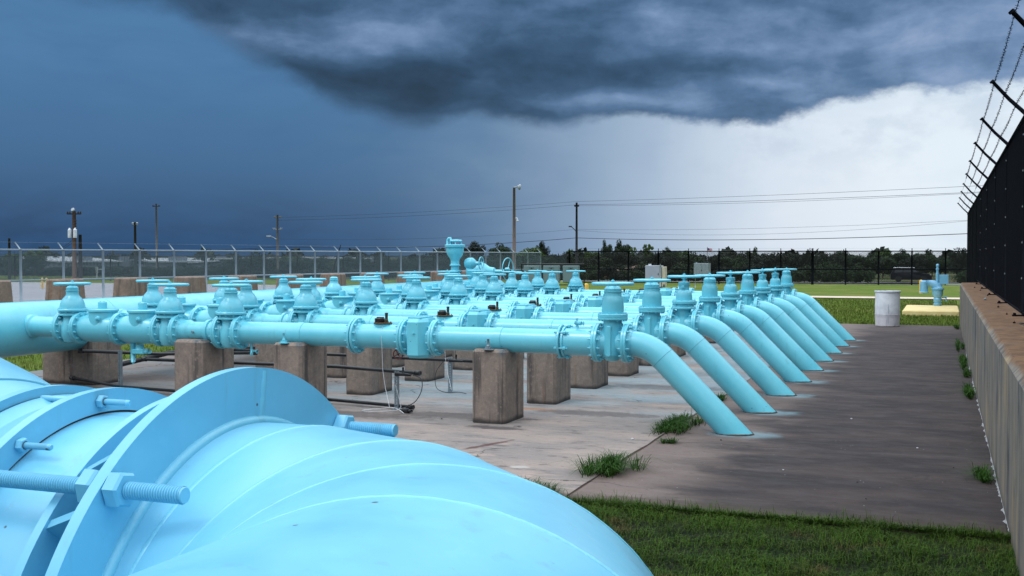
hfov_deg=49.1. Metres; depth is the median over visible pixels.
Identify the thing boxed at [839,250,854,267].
tree
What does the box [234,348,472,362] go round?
conduit
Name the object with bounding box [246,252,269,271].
bush
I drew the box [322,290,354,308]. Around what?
check valve
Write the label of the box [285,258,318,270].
tree
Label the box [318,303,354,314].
spool pipe
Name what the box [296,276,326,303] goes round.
gate valve
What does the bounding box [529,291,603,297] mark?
spool pipe
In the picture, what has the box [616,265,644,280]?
bush
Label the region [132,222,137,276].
utility pole
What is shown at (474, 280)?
gate valve
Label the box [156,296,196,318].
check valve
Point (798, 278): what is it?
bush
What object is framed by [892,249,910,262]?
tree
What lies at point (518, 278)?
bush
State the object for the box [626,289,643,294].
water meter
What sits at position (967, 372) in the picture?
weed tuft
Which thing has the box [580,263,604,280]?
bush
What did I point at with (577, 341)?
sleeve coupling
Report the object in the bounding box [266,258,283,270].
tree
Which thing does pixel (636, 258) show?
tree
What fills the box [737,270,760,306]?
gate valve
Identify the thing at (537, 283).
gate valve
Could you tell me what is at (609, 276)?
bush
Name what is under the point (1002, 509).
joint sealant
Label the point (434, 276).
anchor block
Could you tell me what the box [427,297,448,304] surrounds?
spool pipe
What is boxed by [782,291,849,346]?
elbow pipe
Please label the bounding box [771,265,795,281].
bush
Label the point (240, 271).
bush
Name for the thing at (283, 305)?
check valve
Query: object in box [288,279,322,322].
gate valve
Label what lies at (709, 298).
gate valve
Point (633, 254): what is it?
tree
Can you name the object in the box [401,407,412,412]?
cable plug
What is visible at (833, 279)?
bush
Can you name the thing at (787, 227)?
power cable
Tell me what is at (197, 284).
anchor block
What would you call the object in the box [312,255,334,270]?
tree
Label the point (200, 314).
check valve
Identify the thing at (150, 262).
warehouse
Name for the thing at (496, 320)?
spool pipe
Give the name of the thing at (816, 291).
ground
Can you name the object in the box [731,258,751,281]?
bush
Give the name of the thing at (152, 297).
gate valve
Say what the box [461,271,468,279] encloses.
anchor block
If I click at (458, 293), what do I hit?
gate valve
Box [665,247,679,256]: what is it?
tree
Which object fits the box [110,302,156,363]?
check valve
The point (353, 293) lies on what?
check valve
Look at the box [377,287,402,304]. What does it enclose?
check valve
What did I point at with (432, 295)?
check valve
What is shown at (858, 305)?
grass
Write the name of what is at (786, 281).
gate valve
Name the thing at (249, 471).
restrained pipe
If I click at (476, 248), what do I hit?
tree
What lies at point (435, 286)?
check valve
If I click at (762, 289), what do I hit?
gate valve
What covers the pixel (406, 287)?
gate valve
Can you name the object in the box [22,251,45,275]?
tree
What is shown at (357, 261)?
tree
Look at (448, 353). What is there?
concrete pier
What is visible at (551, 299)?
water meter
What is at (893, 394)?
concrete apron
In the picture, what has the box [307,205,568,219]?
power cable
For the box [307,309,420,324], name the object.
spool pipe
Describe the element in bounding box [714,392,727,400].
weed tuft
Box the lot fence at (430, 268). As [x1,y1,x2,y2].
[0,252,567,279]
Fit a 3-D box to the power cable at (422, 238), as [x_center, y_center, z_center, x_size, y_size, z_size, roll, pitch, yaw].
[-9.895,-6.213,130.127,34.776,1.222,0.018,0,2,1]
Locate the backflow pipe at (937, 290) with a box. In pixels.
[919,264,948,305]
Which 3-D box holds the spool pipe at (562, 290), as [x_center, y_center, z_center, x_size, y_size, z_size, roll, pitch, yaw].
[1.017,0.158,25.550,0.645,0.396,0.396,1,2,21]
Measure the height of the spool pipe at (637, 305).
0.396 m
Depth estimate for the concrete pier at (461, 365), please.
17.18 m
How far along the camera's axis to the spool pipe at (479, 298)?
20.79 m
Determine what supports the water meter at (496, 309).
attached to the spool pipe at (376, 310)
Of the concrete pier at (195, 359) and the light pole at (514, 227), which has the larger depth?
the light pole at (514, 227)
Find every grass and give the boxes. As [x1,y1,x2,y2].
[2,344,174,370]
[534,481,1010,538]
[573,499,1019,575]
[814,297,959,325]
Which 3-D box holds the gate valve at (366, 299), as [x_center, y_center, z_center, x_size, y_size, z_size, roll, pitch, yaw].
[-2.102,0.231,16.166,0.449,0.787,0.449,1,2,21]
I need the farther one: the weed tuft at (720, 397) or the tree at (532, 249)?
the tree at (532, 249)
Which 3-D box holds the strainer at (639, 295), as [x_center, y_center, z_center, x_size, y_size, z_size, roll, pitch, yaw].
[2.554,0.267,21.422,0.370,0.448,0.420,1,2,21]
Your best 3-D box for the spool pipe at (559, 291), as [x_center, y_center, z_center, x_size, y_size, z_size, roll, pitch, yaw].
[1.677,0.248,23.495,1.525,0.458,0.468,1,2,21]
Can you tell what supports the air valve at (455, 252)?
attached to the header pipe at (26, 328)
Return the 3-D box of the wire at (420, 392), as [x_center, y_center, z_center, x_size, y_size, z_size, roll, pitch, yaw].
[-1.120,1.181,12.575,0.233,0.407,0.113,0,2,-5]
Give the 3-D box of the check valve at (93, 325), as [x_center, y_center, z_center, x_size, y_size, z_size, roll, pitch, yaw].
[-5.062,0.427,13.778,0.600,0.532,0.404,1,2,21]
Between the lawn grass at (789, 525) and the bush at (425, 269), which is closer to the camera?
the lawn grass at (789, 525)
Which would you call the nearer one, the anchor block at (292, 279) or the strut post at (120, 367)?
the strut post at (120, 367)
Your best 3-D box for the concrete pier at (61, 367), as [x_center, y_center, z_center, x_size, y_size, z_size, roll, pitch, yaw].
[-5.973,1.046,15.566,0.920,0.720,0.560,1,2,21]
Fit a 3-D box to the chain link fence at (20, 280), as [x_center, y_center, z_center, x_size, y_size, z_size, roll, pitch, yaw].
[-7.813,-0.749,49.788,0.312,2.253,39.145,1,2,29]
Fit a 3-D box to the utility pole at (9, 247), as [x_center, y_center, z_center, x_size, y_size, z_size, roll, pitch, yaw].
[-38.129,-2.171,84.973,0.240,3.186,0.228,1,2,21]
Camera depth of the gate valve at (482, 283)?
22.52 m
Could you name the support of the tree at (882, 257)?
on the ground at (816, 291)
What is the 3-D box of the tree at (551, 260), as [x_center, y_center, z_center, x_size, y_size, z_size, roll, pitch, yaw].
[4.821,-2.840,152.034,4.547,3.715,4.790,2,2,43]
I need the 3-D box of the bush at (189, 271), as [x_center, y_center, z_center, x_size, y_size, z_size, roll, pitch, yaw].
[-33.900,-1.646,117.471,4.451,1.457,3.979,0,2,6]
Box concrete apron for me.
[568,324,1009,539]
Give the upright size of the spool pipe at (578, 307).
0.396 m
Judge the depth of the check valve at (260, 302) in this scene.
16.77 m
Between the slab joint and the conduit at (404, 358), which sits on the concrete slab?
the slab joint
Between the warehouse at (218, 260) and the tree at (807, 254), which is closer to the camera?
the tree at (807, 254)
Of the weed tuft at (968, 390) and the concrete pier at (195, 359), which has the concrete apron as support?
the weed tuft at (968, 390)
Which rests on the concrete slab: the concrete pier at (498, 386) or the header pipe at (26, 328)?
the concrete pier at (498, 386)
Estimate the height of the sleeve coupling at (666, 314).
0.396 m
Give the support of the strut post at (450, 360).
on the concrete slab
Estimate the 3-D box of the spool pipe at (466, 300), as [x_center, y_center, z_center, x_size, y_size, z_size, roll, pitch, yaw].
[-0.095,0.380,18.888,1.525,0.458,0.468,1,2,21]
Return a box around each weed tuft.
[517,474,571,492]
[540,448,683,477]
[646,408,705,435]
[655,435,681,443]
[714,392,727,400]
[952,462,998,483]
[954,337,964,350]
[954,352,968,368]
[957,380,976,399]
[961,367,971,376]
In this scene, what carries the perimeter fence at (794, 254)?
on the ground at (816, 291)
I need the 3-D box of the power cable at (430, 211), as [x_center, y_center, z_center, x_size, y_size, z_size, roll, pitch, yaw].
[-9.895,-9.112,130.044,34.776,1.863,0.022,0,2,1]
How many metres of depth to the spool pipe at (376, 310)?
15.86 m
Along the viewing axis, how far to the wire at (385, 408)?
12.60 m
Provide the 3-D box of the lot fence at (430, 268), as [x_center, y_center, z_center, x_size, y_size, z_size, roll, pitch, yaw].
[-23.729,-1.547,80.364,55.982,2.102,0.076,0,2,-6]
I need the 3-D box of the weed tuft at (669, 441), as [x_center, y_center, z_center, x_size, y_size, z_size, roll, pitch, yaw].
[1.509,1.415,10.468,0.405,0.072,0.338,0,2,-3]
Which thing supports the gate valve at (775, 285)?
attached to the elbow pipe at (820, 323)
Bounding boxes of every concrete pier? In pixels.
[43,341,120,384]
[175,339,233,391]
[255,344,273,368]
[274,342,326,397]
[327,346,345,377]
[346,348,391,394]
[392,349,404,367]
[405,350,444,381]
[445,350,451,357]
[452,350,472,369]
[473,348,523,423]
[527,353,570,404]
[571,355,607,388]
[608,357,638,376]
[639,358,651,365]
[670,345,685,356]
[704,336,715,343]
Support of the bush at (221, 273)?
on the ground at (816, 291)
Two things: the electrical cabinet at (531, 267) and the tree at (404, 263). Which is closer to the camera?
the electrical cabinet at (531, 267)
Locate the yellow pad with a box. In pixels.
[902,305,959,315]
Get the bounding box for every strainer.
[398,315,435,357]
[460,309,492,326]
[509,303,537,318]
[549,299,575,311]
[582,296,602,306]
[622,293,631,302]
[635,290,643,298]
[660,288,673,295]
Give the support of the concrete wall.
on the ground at (816, 291)
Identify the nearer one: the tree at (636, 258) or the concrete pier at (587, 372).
the concrete pier at (587, 372)
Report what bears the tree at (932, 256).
on the ground at (816, 291)
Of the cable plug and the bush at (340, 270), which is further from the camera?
the bush at (340, 270)
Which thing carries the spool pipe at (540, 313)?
on the concrete pier at (587, 372)
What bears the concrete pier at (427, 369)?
on the concrete slab
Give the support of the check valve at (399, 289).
attached to the gate valve at (378, 287)
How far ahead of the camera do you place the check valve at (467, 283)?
24.48 m
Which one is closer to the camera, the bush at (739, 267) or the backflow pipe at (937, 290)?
the backflow pipe at (937, 290)
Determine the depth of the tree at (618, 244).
191.35 m
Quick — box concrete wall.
[960,283,1023,575]
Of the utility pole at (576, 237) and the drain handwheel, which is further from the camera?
the utility pole at (576, 237)
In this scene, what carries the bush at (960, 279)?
on the ground at (816, 291)
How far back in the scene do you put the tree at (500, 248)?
188.54 m
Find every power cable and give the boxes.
[83,247,271,253]
[281,201,576,217]
[292,238,571,247]
[303,229,574,239]
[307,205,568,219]
[577,185,982,201]
[577,221,962,234]
[582,192,970,204]
[585,220,963,229]
[589,233,966,239]
[611,193,969,205]
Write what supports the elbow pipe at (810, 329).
on the concrete apron
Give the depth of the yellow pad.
33.43 m
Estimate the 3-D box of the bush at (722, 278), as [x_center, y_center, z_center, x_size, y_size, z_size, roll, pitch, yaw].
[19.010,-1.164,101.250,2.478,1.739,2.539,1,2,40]
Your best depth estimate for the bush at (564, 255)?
151.60 m
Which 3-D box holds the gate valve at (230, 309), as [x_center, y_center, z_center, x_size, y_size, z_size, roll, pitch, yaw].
[-3.283,0.319,13.095,0.449,0.787,0.449,1,2,21]
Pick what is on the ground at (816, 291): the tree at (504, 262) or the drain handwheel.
the tree at (504, 262)
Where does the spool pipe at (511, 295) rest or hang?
on the concrete pier
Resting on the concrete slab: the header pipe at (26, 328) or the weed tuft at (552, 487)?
the weed tuft at (552, 487)
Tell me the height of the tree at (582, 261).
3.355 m
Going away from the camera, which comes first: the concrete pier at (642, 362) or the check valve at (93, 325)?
the check valve at (93, 325)
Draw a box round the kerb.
[561,280,959,284]
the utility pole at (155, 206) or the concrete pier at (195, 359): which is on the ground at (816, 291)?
the utility pole at (155, 206)
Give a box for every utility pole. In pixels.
[8,238,10,278]
[67,208,80,278]
[78,235,82,277]
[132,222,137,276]
[152,204,159,262]
[266,215,281,268]
[569,203,578,265]
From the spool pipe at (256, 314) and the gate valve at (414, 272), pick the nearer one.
the spool pipe at (256, 314)
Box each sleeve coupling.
[553,318,597,361]
[601,315,638,328]
[640,309,671,316]
[667,304,698,310]
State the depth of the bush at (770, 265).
156.19 m
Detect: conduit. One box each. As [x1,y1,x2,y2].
[69,376,174,391]
[77,348,257,355]
[123,345,254,365]
[141,357,421,375]
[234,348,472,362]
[327,398,414,409]
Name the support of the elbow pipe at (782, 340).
on the concrete apron
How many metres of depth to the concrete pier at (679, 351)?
19.36 m
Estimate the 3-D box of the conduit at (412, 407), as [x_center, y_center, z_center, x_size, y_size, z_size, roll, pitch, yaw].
[-2.151,1.324,13.283,2.374,0.080,0.054,1,2,29]
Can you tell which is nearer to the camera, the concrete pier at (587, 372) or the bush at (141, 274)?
the concrete pier at (587, 372)
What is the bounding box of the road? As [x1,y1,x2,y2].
[6,275,956,282]
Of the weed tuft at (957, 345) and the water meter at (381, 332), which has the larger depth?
the weed tuft at (957, 345)
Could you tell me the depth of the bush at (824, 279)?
114.26 m
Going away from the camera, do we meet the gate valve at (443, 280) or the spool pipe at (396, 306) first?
the spool pipe at (396, 306)
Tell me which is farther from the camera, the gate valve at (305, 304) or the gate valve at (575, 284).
the gate valve at (575, 284)
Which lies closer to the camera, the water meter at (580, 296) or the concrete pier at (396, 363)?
the concrete pier at (396, 363)
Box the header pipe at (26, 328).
[0,280,504,357]
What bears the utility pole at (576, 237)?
on the ground at (816, 291)
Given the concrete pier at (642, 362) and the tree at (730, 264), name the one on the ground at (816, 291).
the tree at (730, 264)
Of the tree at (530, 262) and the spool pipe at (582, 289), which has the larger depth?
the tree at (530, 262)
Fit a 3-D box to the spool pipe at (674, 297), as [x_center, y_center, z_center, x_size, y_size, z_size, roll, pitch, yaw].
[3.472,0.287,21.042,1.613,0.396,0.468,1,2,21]
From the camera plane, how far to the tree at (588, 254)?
199.45 m
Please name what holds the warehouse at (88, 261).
on the ground at (816, 291)
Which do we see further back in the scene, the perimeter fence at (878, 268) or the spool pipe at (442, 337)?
the perimeter fence at (878, 268)
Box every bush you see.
[22,267,59,275]
[77,267,104,275]
[105,266,132,276]
[125,270,153,276]
[151,268,182,276]
[178,265,201,275]
[194,265,231,275]
[227,268,250,274]
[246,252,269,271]
[268,268,295,273]
[298,268,325,277]
[323,266,354,277]
[373,266,397,278]
[409,253,430,270]
[459,251,477,266]
[489,266,522,279]
[550,252,573,269]
[560,272,590,279]
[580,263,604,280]
[596,266,624,280]
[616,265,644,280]
[635,260,648,276]
[660,255,683,271]
[667,260,696,280]
[705,254,722,273]
[711,266,734,281]
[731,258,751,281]
[740,262,771,281]
[761,252,788,268]
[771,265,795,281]
[781,263,822,281]
[816,258,833,281]
[827,262,854,282]
[850,262,875,282]
[953,268,966,282]
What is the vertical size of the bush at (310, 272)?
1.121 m
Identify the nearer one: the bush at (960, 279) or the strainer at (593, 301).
the strainer at (593, 301)
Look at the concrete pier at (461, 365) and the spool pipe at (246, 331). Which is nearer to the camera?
the spool pipe at (246, 331)
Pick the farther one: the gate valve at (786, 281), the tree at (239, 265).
the tree at (239, 265)
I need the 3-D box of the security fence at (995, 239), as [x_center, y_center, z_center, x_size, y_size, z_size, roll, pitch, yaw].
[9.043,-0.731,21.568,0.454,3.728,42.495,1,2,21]
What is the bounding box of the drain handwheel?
[393,349,402,358]
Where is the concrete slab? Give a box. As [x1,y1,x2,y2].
[29,331,769,496]
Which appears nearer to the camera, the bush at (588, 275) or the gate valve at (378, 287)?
the gate valve at (378, 287)
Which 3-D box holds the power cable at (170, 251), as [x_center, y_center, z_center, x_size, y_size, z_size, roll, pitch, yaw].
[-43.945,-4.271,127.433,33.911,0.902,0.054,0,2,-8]
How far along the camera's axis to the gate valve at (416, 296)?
17.59 m
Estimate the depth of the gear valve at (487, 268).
28.18 m
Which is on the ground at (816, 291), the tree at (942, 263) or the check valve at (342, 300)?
the tree at (942, 263)
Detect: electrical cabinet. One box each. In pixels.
[524,265,540,281]
[543,266,559,282]
[563,266,579,282]
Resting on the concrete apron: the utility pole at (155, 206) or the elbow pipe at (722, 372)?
the elbow pipe at (722, 372)
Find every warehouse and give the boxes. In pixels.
[23,256,133,267]
[138,256,224,267]
[189,256,329,268]
[216,256,373,268]
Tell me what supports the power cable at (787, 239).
attached to the utility pole at (576, 237)
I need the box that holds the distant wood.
[39,245,965,272]
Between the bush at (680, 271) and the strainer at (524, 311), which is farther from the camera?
the bush at (680, 271)
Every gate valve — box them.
[53,280,90,343]
[136,278,169,308]
[150,281,188,345]
[209,276,238,303]
[211,282,250,348]
[229,278,262,316]
[270,274,296,304]
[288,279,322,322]
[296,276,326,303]
[324,276,341,300]
[351,275,378,306]
[351,277,381,314]
[365,272,388,296]
[398,273,422,303]
[402,275,430,309]
[404,270,424,287]
[437,270,457,286]
[437,272,460,299]
[445,273,470,304]
[467,269,485,285]
[472,271,493,297]
[482,272,505,300]
[502,270,521,294]
[514,271,535,296]
[528,269,546,291]
[542,271,562,293]
[566,269,585,291]
[591,279,633,362]
[633,277,670,339]
[667,273,700,328]
[696,273,724,318]
[716,270,744,311]
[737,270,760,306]
[750,268,774,301]
[767,267,786,298]
[780,267,796,295]
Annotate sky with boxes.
[0,0,1023,256]
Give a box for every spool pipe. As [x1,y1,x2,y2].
[169,314,217,347]
[231,315,355,354]
[248,308,293,321]
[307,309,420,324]
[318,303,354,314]
[369,304,471,316]
[377,300,405,308]
[419,300,514,310]
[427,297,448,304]
[429,320,561,355]
[461,296,549,305]
[469,293,485,300]
[488,313,602,328]
[497,293,579,301]
[505,291,517,296]
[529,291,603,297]
[534,307,642,319]
[541,286,568,291]
[555,288,627,294]
[572,302,669,313]
[579,287,638,292]
[624,303,673,307]
[630,295,698,302]
[661,296,721,299]
[673,290,741,296]
[690,288,737,293]
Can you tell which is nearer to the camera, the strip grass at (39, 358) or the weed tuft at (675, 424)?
the weed tuft at (675, 424)
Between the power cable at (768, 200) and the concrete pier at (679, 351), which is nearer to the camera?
the concrete pier at (679, 351)
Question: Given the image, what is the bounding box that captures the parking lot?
[11,282,318,301]
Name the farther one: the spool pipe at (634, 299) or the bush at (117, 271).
the bush at (117, 271)
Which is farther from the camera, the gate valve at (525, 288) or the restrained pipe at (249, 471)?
the gate valve at (525, 288)
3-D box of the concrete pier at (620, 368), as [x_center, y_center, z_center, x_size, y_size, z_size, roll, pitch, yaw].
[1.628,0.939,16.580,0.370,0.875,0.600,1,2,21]
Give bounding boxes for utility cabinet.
[645,264,666,286]
[694,262,710,287]
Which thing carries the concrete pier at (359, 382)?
on the concrete slab
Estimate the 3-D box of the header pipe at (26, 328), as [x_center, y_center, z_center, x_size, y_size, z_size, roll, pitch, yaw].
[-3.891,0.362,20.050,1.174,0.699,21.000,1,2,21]
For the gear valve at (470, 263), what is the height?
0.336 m
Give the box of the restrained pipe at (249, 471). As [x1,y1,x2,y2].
[0,358,652,575]
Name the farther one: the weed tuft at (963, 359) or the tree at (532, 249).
the tree at (532, 249)
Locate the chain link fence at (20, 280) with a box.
[0,242,540,301]
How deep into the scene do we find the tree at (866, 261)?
153.58 m
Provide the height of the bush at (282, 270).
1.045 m
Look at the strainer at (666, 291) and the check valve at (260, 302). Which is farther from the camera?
the strainer at (666, 291)
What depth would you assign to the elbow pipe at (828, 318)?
23.33 m
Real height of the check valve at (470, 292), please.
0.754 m
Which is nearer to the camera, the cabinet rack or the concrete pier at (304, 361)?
the concrete pier at (304, 361)
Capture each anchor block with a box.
[0,280,12,302]
[45,279,84,300]
[113,277,147,296]
[174,276,206,293]
[228,275,257,290]
[276,274,303,287]
[320,273,345,286]
[360,273,384,283]
[396,272,418,282]
[430,271,445,280]
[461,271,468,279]
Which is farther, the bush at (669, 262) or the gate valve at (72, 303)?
the bush at (669, 262)
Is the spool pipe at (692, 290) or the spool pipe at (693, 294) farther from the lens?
the spool pipe at (692, 290)
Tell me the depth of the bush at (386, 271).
104.77 m
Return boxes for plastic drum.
[874,290,900,326]
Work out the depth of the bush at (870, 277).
125.78 m
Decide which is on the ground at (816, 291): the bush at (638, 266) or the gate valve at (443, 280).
the bush at (638, 266)
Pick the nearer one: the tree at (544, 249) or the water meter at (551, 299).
the water meter at (551, 299)
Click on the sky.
(229, 117)
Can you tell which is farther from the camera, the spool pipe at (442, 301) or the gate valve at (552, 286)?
the gate valve at (552, 286)
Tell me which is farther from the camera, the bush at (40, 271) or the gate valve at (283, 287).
the bush at (40, 271)
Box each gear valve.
[464,257,483,269]
[466,258,513,282]
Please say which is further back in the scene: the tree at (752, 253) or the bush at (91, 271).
the tree at (752, 253)
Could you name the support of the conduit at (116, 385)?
on the concrete slab
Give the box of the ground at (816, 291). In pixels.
[0,257,1017,575]
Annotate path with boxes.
[811,296,959,298]
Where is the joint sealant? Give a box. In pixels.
[966,354,1008,530]
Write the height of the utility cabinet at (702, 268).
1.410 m
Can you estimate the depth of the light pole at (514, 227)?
77.82 m
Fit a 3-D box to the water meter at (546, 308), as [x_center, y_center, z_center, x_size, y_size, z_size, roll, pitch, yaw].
[0.328,0.371,17.000,0.600,0.460,0.396,1,2,21]
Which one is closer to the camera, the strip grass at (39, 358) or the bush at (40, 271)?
the strip grass at (39, 358)
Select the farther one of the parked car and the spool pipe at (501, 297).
the parked car
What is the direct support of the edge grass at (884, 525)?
on the ground at (816, 291)
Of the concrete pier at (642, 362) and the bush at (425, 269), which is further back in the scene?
the bush at (425, 269)
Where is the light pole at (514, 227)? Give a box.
[512,184,520,277]
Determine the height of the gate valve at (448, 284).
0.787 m
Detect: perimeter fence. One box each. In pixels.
[568,248,812,284]
[813,248,978,284]
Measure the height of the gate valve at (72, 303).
0.787 m
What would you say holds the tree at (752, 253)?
on the ground at (816, 291)
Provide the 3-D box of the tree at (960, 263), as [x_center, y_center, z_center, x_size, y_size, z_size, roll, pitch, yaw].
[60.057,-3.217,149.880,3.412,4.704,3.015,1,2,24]
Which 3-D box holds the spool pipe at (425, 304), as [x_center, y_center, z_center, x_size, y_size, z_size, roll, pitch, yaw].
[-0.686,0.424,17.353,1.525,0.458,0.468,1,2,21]
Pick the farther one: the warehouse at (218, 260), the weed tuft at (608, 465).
the warehouse at (218, 260)
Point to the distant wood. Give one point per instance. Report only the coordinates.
(582, 254)
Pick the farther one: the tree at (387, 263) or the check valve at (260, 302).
the tree at (387, 263)
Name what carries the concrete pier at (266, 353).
on the concrete slab
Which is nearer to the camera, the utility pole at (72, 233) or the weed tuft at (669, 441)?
the weed tuft at (669, 441)
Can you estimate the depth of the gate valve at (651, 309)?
12.87 m
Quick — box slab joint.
[570,395,725,494]
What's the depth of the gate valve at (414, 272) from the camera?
23.01 m
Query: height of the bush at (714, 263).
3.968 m
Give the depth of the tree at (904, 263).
150.34 m
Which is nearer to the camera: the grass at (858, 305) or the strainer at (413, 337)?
the strainer at (413, 337)
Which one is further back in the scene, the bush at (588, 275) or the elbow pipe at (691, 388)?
the bush at (588, 275)
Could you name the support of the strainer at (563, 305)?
attached to the spool pipe at (578, 307)
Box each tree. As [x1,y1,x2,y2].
[3,253,18,270]
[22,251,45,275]
[223,255,253,268]
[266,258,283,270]
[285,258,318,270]
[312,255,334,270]
[341,253,370,270]
[373,258,399,269]
[396,257,412,270]
[423,255,450,267]
[463,241,485,260]
[482,259,499,266]
[488,242,511,259]
[493,254,511,267]
[516,247,545,260]
[517,251,548,268]
[536,241,550,255]
[541,254,558,266]
[572,256,599,267]
[585,252,597,257]
[586,253,613,267]
[600,239,612,256]
[614,238,630,255]
[621,256,643,267]
[629,247,636,255]
[642,244,653,257]
[643,252,669,264]
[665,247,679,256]
[676,252,704,273]
[720,254,751,267]
[743,254,764,266]
[744,247,760,257]
[782,254,802,268]
[801,249,815,270]
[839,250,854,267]
[849,252,881,270]
[875,249,894,277]
[875,254,898,277]
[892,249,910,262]
[897,256,929,273]
[913,249,939,268]
[931,256,949,274]
[948,248,966,273]
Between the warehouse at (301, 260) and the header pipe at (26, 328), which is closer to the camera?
the header pipe at (26, 328)
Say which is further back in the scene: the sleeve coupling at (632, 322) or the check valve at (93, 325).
the check valve at (93, 325)
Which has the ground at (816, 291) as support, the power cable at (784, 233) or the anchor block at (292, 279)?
the anchor block at (292, 279)
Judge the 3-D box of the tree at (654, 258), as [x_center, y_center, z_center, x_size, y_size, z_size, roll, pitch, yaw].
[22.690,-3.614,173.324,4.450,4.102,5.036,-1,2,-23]
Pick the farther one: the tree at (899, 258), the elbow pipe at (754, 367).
the tree at (899, 258)
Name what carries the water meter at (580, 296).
attached to the spool pipe at (501, 297)
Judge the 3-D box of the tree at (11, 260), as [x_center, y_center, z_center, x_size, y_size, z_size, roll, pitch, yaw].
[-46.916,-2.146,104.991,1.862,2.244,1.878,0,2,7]
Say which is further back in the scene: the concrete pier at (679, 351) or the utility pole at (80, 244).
the utility pole at (80, 244)
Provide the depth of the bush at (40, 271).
113.17 m
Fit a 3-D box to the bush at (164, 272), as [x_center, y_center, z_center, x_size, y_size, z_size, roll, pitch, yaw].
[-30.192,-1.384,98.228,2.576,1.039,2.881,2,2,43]
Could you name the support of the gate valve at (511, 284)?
attached to the spool pipe
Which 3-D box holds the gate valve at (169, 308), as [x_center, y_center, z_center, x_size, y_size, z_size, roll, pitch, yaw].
[-4.091,0.310,13.405,0.449,0.787,0.449,1,2,21]
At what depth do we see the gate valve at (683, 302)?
14.41 m
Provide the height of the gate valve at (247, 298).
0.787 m
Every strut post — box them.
[118,350,122,384]
[391,367,410,409]
[446,354,463,391]
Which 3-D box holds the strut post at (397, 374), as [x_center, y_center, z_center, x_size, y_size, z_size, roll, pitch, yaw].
[-1.243,1.142,12.725,0.251,0.490,0.110,1,2,21]
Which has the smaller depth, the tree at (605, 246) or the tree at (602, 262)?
the tree at (602, 262)
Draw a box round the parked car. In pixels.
[890,267,928,279]
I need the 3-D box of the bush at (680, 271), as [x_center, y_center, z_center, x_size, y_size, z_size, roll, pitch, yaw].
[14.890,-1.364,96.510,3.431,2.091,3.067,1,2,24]
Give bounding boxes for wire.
[362,384,403,413]
[405,375,422,407]
[435,361,465,393]
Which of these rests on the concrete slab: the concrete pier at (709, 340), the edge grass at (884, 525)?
the concrete pier at (709, 340)
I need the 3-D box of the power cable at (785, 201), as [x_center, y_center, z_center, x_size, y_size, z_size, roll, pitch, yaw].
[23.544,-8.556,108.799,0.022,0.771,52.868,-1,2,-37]
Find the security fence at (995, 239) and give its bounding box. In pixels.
[957,0,1023,315]
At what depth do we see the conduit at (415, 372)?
13.26 m
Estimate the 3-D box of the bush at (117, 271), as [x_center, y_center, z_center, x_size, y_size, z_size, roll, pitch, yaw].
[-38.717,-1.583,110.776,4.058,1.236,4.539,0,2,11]
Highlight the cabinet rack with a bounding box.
[521,263,584,288]
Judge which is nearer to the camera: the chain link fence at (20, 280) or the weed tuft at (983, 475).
the weed tuft at (983, 475)
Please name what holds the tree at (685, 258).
on the ground at (816, 291)
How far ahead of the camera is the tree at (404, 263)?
171.69 m
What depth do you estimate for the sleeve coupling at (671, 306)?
16.07 m
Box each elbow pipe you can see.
[622,324,754,435]
[661,316,777,413]
[693,310,796,396]
[718,304,811,382]
[738,300,824,370]
[755,297,833,361]
[769,294,841,353]
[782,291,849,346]
[793,289,855,340]
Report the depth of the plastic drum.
27.72 m
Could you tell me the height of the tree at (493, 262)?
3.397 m
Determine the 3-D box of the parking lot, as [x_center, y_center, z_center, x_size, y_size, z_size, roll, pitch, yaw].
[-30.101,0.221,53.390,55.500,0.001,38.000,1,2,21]
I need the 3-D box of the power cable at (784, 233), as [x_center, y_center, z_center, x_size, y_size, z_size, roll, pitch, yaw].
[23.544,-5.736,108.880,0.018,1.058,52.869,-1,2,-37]
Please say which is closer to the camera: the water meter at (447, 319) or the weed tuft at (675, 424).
the weed tuft at (675, 424)
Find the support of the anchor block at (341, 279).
on the ground at (816, 291)
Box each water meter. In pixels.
[349,313,404,406]
[417,306,464,389]
[469,301,512,317]
[512,297,551,311]
[547,294,584,305]
[577,291,600,301]
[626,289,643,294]
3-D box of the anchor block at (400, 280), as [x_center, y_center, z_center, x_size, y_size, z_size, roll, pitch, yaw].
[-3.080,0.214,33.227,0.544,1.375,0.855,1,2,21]
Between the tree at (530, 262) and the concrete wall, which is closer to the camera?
the concrete wall
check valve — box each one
[70,301,118,344]
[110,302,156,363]
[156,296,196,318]
[190,297,223,321]
[253,293,265,308]
[261,293,294,314]
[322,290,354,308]
[347,287,358,299]
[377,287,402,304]
[382,285,401,296]
[424,285,440,300]
[432,283,440,294]
[463,283,474,297]
[465,281,474,291]
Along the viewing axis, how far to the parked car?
136.36 m
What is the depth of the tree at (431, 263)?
158.33 m
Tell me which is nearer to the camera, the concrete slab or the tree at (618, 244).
the concrete slab
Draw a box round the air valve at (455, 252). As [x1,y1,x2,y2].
[445,237,464,279]
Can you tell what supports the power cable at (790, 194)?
attached to the utility pole at (576, 237)
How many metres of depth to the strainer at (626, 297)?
19.73 m
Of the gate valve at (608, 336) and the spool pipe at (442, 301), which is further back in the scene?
the spool pipe at (442, 301)
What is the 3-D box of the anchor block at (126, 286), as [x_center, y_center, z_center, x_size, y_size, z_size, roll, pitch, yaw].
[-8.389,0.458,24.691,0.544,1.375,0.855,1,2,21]

